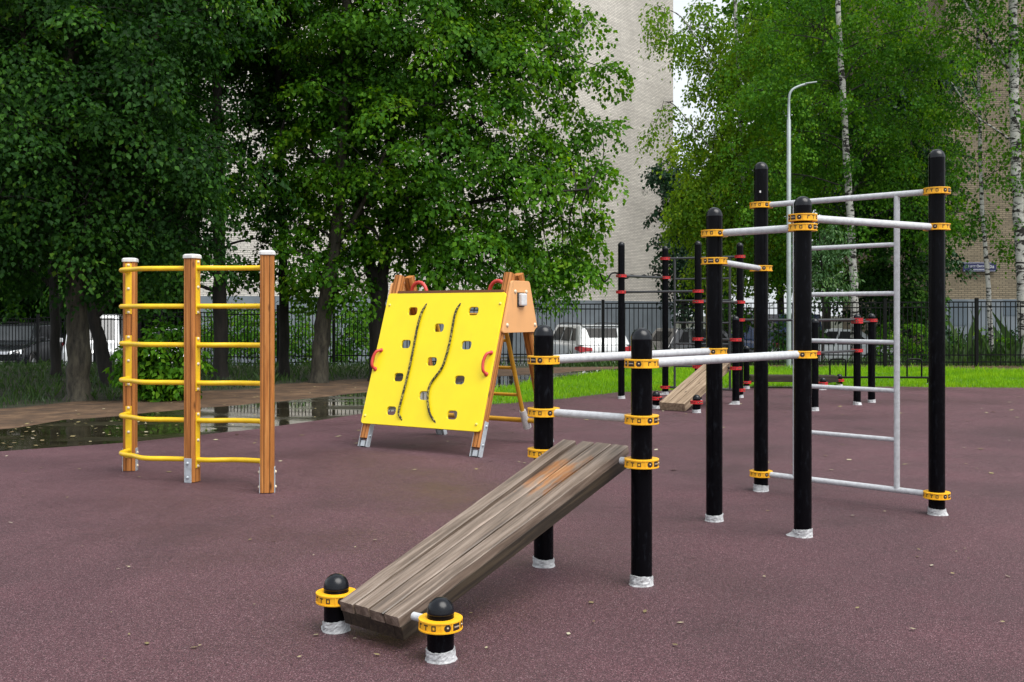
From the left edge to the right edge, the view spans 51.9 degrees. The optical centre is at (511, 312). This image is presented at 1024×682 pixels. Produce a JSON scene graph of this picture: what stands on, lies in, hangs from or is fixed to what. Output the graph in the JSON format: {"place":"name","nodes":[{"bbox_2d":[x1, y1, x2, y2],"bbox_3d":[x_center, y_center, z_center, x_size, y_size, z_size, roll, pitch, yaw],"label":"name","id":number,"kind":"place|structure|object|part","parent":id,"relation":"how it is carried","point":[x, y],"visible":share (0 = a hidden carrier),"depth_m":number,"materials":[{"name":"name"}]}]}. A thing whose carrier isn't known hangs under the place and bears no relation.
{"place":"outdoors","nodes":[
{"label":"outdoors","id":0,"kind":"place"},
{"bbox_2d":[138,327,206,362],"bbox_3d":[-11.664,1.262,36.298,2.100,1.500,4.288,0,0,-10],"label":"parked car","id":1,"kind":"object","parent":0,"point":[182,336],"visible":0.02,"depth_m":36.00,"materials":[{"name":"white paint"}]},
{"bbox_2d":[0,368,627,450],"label":"wet path","id":2,"kind":"structure","parent":0,"point":[295,411],"depth_m":13.21,"materials":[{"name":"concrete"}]},
{"bbox_2d":[0,316,841,407],"bbox_3d":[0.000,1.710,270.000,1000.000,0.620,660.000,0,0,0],"label":"ground","id":3,"kind":"structure","parent":0,"point":[100,396],"depth_m":21.07,"materials":[{"name":"green plant"}]},
{"bbox_2d":[0,288,41,323],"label":"leafy bush","id":4,"kind":"object","parent":3,"relation":"on","point":[2,308],"visible":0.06,"depth_m":41.82,"materials":[{"name":"green plant"}]},
{"bbox_2d":[0,155,42,323],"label":"linden tree","id":5,"kind":"object","parent":3,"relation":"on","point":[13,300],"visible":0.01,"depth_m":40.00,"materials":[{"name":"green plant"}]},
{"bbox_2d":[0,239,141,340],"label":"leafy bush","id":6,"kind":"object","parent":3,"relation":"on","point":[27,307],"visible":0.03,"depth_m":41.20,"materials":[{"name":"green plant"}]},
{"bbox_2d":[6,13,136,327],"bbox_3d":[-16.956,-8.316,38.918,9.662,19.707,9.546,0,0,0],"label":"linden tree","id":7,"kind":"object","parent":3,"relation":"on","point":[61,303],"visible":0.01,"depth_m":38.84,"materials":[{"name":"green plant"}]},
{"bbox_2d":[0,2,184,376],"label":"linden tree","id":8,"kind":"object","parent":3,"relation":"on","point":[55,353],"visible":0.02,"depth_m":22.77,"materials":[{"name":"green plant"}]},
{"bbox_2d":[0,0,280,386],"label":"linden tree","id":9,"kind":"object","parent":3,"relation":"on","point":[102,355],"visible":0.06,"depth_m":19.86,"materials":[{"name":"green plant"}]},
{"bbox_2d":[97,238,183,336],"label":"leafy bush","id":10,"kind":"object","parent":3,"relation":"on","point":[152,310],"visible":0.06,"depth_m":41.54,"materials":[{"name":"green plant"}]},
{"bbox_2d":[96,11,211,339],"bbox_3d":[-14.541,-8.461,40.843,9.224,20.110,9.003,0,0,-28],"label":"linden tree","id":11,"kind":"object","parent":3,"relation":"on","point":[139,302],"visible":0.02,"depth_m":39.88,"materials":[{"name":"green plant"}]},
{"bbox_2d":[103,316,217,401],"bbox_3d":[-5.592,0.853,16.575,1.798,1.651,1.238,0,0,0],"label":"leafy bush","id":12,"kind":"object","parent":3,"relation":"on","point":[154,364],"visible":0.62,"depth_m":16.49,"materials":[{"name":"green plant"}]},
{"bbox_2d":[0,0,323,401],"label":"linden tree","id":13,"kind":"object","parent":3,"relation":"on","point":[63,117],"visible":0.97,"depth_m":15.85,"materials":[{"name":"green plant"}]},
{"bbox_2d":[179,302,259,363],"bbox_3d":[-9.019,0.863,33.604,2.662,2.390,2.278,0,0,29],"label":"leafy bush","id":14,"kind":"object","parent":3,"relation":"on","point":[209,333],"visible":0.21,"depth_m":33.35,"materials":[{"name":"green plant"}]},
{"bbox_2d":[111,0,341,379],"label":"linden tree","id":15,"kind":"object","parent":3,"relation":"on","point":[257,118],"visible":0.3,"depth_m":21.93,"materials":[{"name":"green plant"}]},
{"bbox_2d":[199,0,358,377],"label":"linden tree","id":16,"kind":"object","parent":3,"relation":"on","point":[283,312],"visible":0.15,"depth_m":22.56,"materials":[{"name":"green plant"}]},
{"bbox_2d":[29,0,672,365],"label":"apartment building","id":17,"kind":"structure","parent":3,"relation":"on","point":[652,93],"depth_m":54.17,"materials":[{"name":"beige brick"}]},
{"bbox_2d":[227,0,478,382],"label":"linden tree","id":18,"kind":"object","parent":3,"relation":"on","point":[328,262],"visible":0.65,"depth_m":20.84,"materials":[{"name":"green plant"}]},
{"bbox_2d":[633,0,819,345],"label":"birch tree","id":19,"kind":"object","parent":3,"relation":"on","point":[693,216],"visible":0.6,"depth_m":37.59,"materials":[{"name":"green plant"}]},
{"bbox_2d":[677,142,785,332],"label":"poplar tree","id":20,"kind":"object","parent":3,"relation":"on","point":[726,327],"depth_m":71.50,"materials":[{"name":"green plant"}]},
{"bbox_2d":[685,0,842,313],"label":"poplar tree","id":21,"kind":"object","parent":3,"relation":"on","point":[743,7],"visible":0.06,"depth_m":60.81,"materials":[{"name":"green plant"}]},
{"bbox_2d":[553,343,1023,366],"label":"verge weeds","id":22,"kind":"object","parent":3,"relation":"on","point":[596,364],"visible":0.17,"depth_m":27.55,"materials":[{"name":"green plant"}]},
{"bbox_2d":[787,0,842,272],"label":"poplar tree","id":23,"kind":"object","parent":3,"relation":"on","point":[821,194],"depth_m":64.55,"materials":[{"name":"green plant"}]},
{"bbox_2d":[786,224,864,363],"bbox_3d":[8.691,-0.415,29.276,2.237,4.163,1.486,0,0,0],"label":"rowan tree","id":24,"kind":"object","parent":3,"relation":"on","point":[823,257],"visible":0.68,"depth_m":29.11,"materials":[{"name":"green plant"}]},
{"bbox_2d":[809,136,842,213],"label":"poplar tree","id":25,"kind":"object","parent":3,"relation":"on","point":[834,177],"depth_m":59.86,"materials":[{"name":"green plant"}]},
{"bbox_2d":[702,0,981,328],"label":"birch tree","id":26,"kind":"object","parent":3,"relation":"on","point":[777,260],"visible":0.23,"depth_m":35.76,"materials":[{"name":"green plant"}]},
{"bbox_2d":[711,0,996,358],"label":"birch tree","id":27,"kind":"object","parent":3,"relation":"on","point":[900,53],"visible":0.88,"depth_m":31.54,"materials":[{"name":"green plant"}]},
{"bbox_2d":[804,65,966,360],"bbox_3d":[12.463,-3.330,36.896,5.492,11.002,6.263,0,0,0],"label":"maple tree","id":28,"kind":"object","parent":3,"relation":"on","point":[864,298],"visible":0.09,"depth_m":36.27,"materials":[{"name":"green plant"}]},
{"bbox_2d":[864,322,927,363],"bbox_3d":[11.107,1.146,30.060,1.866,1.821,1.914,0,0,39],"label":"leafy bush","id":29,"kind":"object","parent":3,"relation":"on","point":[909,340],"visible":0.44,"depth_m":29.93,"materials":[{"name":"green plant"}]},
{"bbox_2d":[908,325,952,360],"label":"leafy bush","id":30,"kind":"object","parent":3,"relation":"on","point":[910,333],"visible":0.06,"depth_m":32.76,"materials":[{"name":"green plant"}]},
{"bbox_2d":[947,334,971,360],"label":"leafy bush","id":31,"kind":"object","parent":3,"relation":"on","point":[955,339],"visible":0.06,"depth_m":30.39,"materials":[{"name":"green plant"}]},
{"bbox_2d":[945,324,979,350],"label":"leafy bush","id":32,"kind":"object","parent":3,"relation":"on","point":[959,335],"visible":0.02,"depth_m":37.91,"materials":[{"name":"green plant"}]},
{"bbox_2d":[906,0,1023,357],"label":"birch tree","id":33,"kind":"object","parent":3,"relation":"on","point":[959,9],"visible":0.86,"depth_m":29.50,"materials":[{"name":"green plant"}]},
{"bbox_2d":[926,307,1023,363],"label":"tall weeds","id":34,"kind":"object","parent":3,"relation":"on","point":[983,345],"visible":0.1,"depth_m":28.94,"materials":[{"name":"green plant"}]},
{"bbox_2d":[947,0,1023,360],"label":"birch tree","id":35,"kind":"object","parent":3,"relation":"on","point":[1014,51],"visible":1,"depth_m":28.53,"materials":[{"name":"green plant"}]},
{"bbox_2d":[973,328,1017,351],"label":"leafy bush","id":36,"kind":"object","parent":3,"relation":"on","point":[993,333],"visible":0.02,"depth_m":38.41,"materials":[{"name":"green plant"}]},
{"bbox_2d":[988,337,1011,355],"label":"leafy bush","id":37,"kind":"object","parent":3,"relation":"on","point":[1002,339],"visible":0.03,"depth_m":31.05,"materials":[{"name":"green plant"}]},
{"bbox_2d":[998,328,1018,344],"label":"leafy bush","id":38,"kind":"object","parent":3,"relation":"on","point":[1014,334],"visible":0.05,"depth_m":37.25,"materials":[{"name":"green plant"}]},
{"bbox_2d":[338,359,528,365],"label":"parking lot","id":39,"kind":"structure","parent":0,"point":[501,361],"depth_m":42.40,"materials":[{"name":"grey asphalt"}]},
{"bbox_2d":[0,322,65,365],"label":"parked car","id":40,"kind":"object","parent":39,"relation":"on","point":[21,341],"visible":0.36,"depth_m":34.64,"materials":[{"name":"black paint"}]},
{"bbox_3d":[-15.794,0.673,35.430,0.103,0.425,1.065,0,0,-6],"label":"side window","id":41,"kind":"part","parent":40,"relation":"part of","materials":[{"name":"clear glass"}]},
{"bbox_2d":[60,314,122,365],"bbox_3d":[-14.305,1.037,36.198,2.240,1.950,4.988,0,0,-18],"label":"parked van","id":42,"kind":"object","parent":39,"relation":"on","point":[120,330],"visible":0.09,"depth_m":34.95,"materials":[{"name":"white paint"}]},
{"bbox_2d":[228,313,289,365],"bbox_3d":[-7.924,0.977,32.435,2.423,2.163,1.459,0,0,-14],"label":"leafy bush","id":43,"kind":"object","parent":39,"relation":"on","point":[242,338],"visible":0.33,"depth_m":32.34,"materials":[{"name":"green plant"}]},
{"bbox_2d":[275,305,331,365],"bbox_3d":[-6.449,0.916,31.974,2.112,2.281,2.138,0,0,0],"label":"leafy bush","id":44,"kind":"object","parent":39,"relation":"on","point":[300,338],"visible":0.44,"depth_m":31.75,"materials":[{"name":"green plant"}]},
{"bbox_2d":[329,304,368,365],"bbox_3d":[-4.636,0.849,32.115,2.620,2.417,2.333,0,0,0],"label":"leafy bush","id":45,"kind":"object","parent":39,"relation":"on","point":[355,339],"visible":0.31,"depth_m":31.74,"materials":[{"name":"green plant"}]},
{"bbox_2d":[490,218,607,365],"bbox_3d":[1.054,-0.521,31.590,3.592,4.656,2.188,0,0,0],"label":"ash maple tree","id":46,"kind":"object","parent":39,"relation":"on","point":[531,275],"visible":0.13,"depth_m":31.38,"materials":[{"name":"green plant"}]},
{"bbox_2d":[553,322,630,362],"bbox_3d":[2.197,1.164,34.202,2.160,1.697,4.638,0,0,-17],"label":"parked car","id":47,"kind":"object","parent":39,"relation":"on","point":[576,339],"visible":0.31,"depth_m":32.30,"materials":[{"name":"white paint"}]},
{"bbox_3d":[1.470,0.673,34.028,0.103,0.425,1.065,0,0,-17],"label":"side window","id":48,"kind":"part","parent":47,"relation":"part of","materials":[{"name":"black glass"}]},
{"bbox_3d":[1.717,0.673,33.204,0.109,0.425,0.786,0,0,-17],"label":"side window","id":49,"kind":"part","parent":47,"relation":"part of","materials":[{"name":"black glass"}]},
{"bbox_3d":[1.925,0.673,32.515,0.101,0.378,0.476,0,0,-17],"label":"side window","id":50,"kind":"part","parent":47,"relation":"part of","materials":[{"name":"black glass"}]},
{"bbox_3d":[2.777,0.623,32.304,1.005,0.284,0.189,0,0,-17],"label":"rear window","id":51,"kind":"part","parent":47,"relation":"part of","materials":[{"name":"black glass"}]},
{"bbox_2d":[638,159,747,327],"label":"maple tree","id":52,"kind":"object","parent":39,"relation":"on","point":[653,178],"visible":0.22,"depth_m":43.58,"materials":[{"name":"green plant"}]},
{"bbox_2d":[652,328,753,363],"bbox_3d":[6.402,1.262,34.601,4.288,1.500,2.100,0,0,-22],"label":"parked car","id":53,"kind":"object","parent":39,"relation":"on","point":[659,338],"visible":0.1,"depth_m":33.60,"materials":[{"name":"white paint"}]},
{"bbox_3d":[4.821,0.759,33.962,0.224,0.304,0.972,0,0,-22],"label":"rear window","id":54,"kind":"part","parent":53,"relation":"part of","materials":[{"name":"black glass"}]},
{"bbox_3d":[5.436,0.812,33.424,0.452,0.403,0.098,0,0,-22],"label":"side window","id":55,"kind":"part","parent":53,"relation":"part of","materials":[{"name":"black glass"}]},
{"bbox_3d":[6.016,0.812,33.661,0.703,0.454,0.106,0,0,-22],"label":"side window","id":56,"kind":"part","parent":53,"relation":"part of","materials":[{"name":"black glass"}]},
{"bbox_2d":[704,288,770,336],"bbox_3d":[7.965,0.555,37.042,2.460,2.999,2.221,0,0,0],"label":"leafy bush","id":57,"kind":"object","parent":39,"relation":"on","point":[735,314],"visible":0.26,"depth_m":36.79,"materials":[{"name":"green plant"}]},
{"bbox_2d":[768,312,834,360],"bbox_3d":[8.779,0.945,32.942,2.363,2.223,1.708,0,0,0],"label":"leafy bush","id":58,"kind":"object","parent":39,"relation":"on","point":[782,338],"visible":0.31,"depth_m":32.74,"materials":[{"name":"green plant"}]},
{"bbox_2d":[768,329,902,362],"bbox_3d":[10.701,1.282,35.500,4.588,1.460,2.120,0,0,12],"label":"parked car","id":59,"kind":"object","parent":39,"relation":"on","point":[840,337],"visible":0.12,"depth_m":34.68,"materials":[{"name":"white paint"}]},
{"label":"side window","id":60,"kind":"part","parent":59,"relation":"part of","materials":[{"name":"black glass"}]},
{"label":"side window","id":61,"kind":"part","parent":59,"relation":"part of","materials":[{"name":"black glass"}]},
{"bbox_2d":[831,109,981,347],"bbox_3d":[12.683,-2.297,33.887,4.614,8.480,4.412,0,0,17],"label":"maple tree","id":62,"kind":"object","parent":39,"relation":"on","point":[874,271],"visible":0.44,"depth_m":33.49,"materials":[{"name":"green plant"}]},
{"bbox_2d":[883,55,979,357],"bbox_3d":[14.182,-3.360,35.890,3.388,10.831,3.127,0,0,23],"label":"maple tree","id":63,"kind":"object","parent":39,"relation":"on","point":[959,260],"visible":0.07,"depth_m":35.45,"materials":[{"name":"green plant"}]},
{"bbox_2d":[0,364,1022,428],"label":"dirt strip","id":64,"kind":"object","parent":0,"point":[21,416],"visible":0.38,"depth_m":16.52,"materials":[{"name":"brown soil"}]},
{"bbox_2d":[281,0,635,380],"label":"linden tree","id":65,"kind":"object","parent":64,"relation":"on","point":[495,48],"visible":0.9,"depth_m":20.72,"materials":[{"name":"green plant"}]},
{"bbox_2d":[0,386,1023,681],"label":"playground surface","id":66,"kind":"object","parent":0,"point":[230,568],"visible":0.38,"depth_m":5.95,"materials":[{"name":"red rubber"}]},
{"bbox_2d":[119,250,276,492],"bbox_3d":[-2.619,0.452,8.642,1.976,1.862,0.402,0,0,30],"label":"climbing ladder","id":67,"kind":"object","parent":66,"relation":"on","point":[192,382],"visible":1,"depth_m":8.56,"materials":[{"name":"brown wood"}]},
{"bbox_2d":[358,272,553,457],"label":"climbing wall","id":68,"kind":"structure","parent":66,"relation":"on","point":[414,316],"depth_m":10.64,"materials":[{"name":"yellow plastic"}]},
{"bbox_2d":[3,379,1013,658],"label":"fallen leaves","id":69,"kind":"object","parent":66,"relation":"on","point":[413,469],"visible":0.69,"depth_m":10.57,"materials":[{"name":"beige plant"}]},
{"bbox_2d":[316,149,950,664],"bbox_3d":[0.863,0.107,6.111,1.550,2.554,4.632,0,0,45],"label":"workout frame","id":70,"kind":"object","parent":66,"relation":"on","point":[424,583],"visible":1,"depth_m":5.72,"materials":[{"name":"black metal"}]},
{"bbox_2d":[599,241,877,412],"bbox_3d":[3.248,0.122,16.140,3.468,2.524,3.427,0,0,43],"label":"workout frame","id":71,"kind":"object","parent":66,"relation":"on","point":[687,393],"visible":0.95,"depth_m":16.25,"materials":[{"name":"black metal"}]},
{"bbox_2d":[743,346,843,389],"bbox_3d":[5.209,0.992,19.314,2.051,0.784,1.061,0,0,0],"label":"exercise bench","id":72,"kind":"object","parent":66,"relation":"on","point":[748,378],"visible":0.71,"depth_m":19.15,"materials":[{"name":"black enamel"},{"name":"red plastic"},{"name":"weathered wood plank"}]},
{"bbox_2d":[492,363,1023,403],"bbox_3d":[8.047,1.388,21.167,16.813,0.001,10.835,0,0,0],"label":"lawn","id":73,"kind":"structure","parent":0,"point":[723,385],"depth_m":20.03,"materials":[{"name":"green plant"}]},
{"bbox_2d":[0,298,1023,367],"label":"metal fence","id":74,"kind":"object","parent":73,"relation":"on","point":[885,307],"visible":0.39,"depth_m":27.86,"materials":[{"name":"black metal"}]},
{"bbox_2d":[786,81,816,366],"bbox_3d":[7.273,-2.219,26.549,0.838,7.238,0.216,0,0,-11],"label":"street lamp","id":75,"kind":"object","parent":73,"relation":"on","point":[788,338],"visible":0.91,"depth_m":26.44,"materials":[{"name":"grey metal"}]},
{"bbox_2d":[829,358,927,384],"bbox_3d":[6.809,1.126,19.923,2.400,0.524,0.060,0,0,0],"label":"hoop rail","id":76,"kind":"object","parent":73,"relation":"on","point":[907,376],"visible":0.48,"depth_m":19.91,"materials":[{"name":"metal"}]},
{"bbox_2d":[673,0,842,315],"label":"sky","id":77,"kind":"structure","parent":0,"point":[678,5],"materials":[{"name":"white"}]},
{"bbox_2d":[731,314,821,347],"bbox_3d":[9.774,1.037,39.502,2.240,1.950,4.988,0,0,-10],"label":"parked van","id":78,"kind":"object","parent":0,"point":[750,338],"visible":0.06,"depth_m":37.86,"materials":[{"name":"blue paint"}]},
{"bbox_2d":[843,0,1023,356],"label":"apartment building","id":79,"kind":"structure","parent":0,"point":[1003,288],"depth_m":41.97,"materials":[{"name":"beige brick"}]},
{"bbox_2d":[963,262,995,271],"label":"street sign","id":80,"kind":"object","parent":79,"relation":"attached to","point":[977,266],"visible":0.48,"depth_m":41.81,"materials":[{"name":"blue metal"}]}
]}

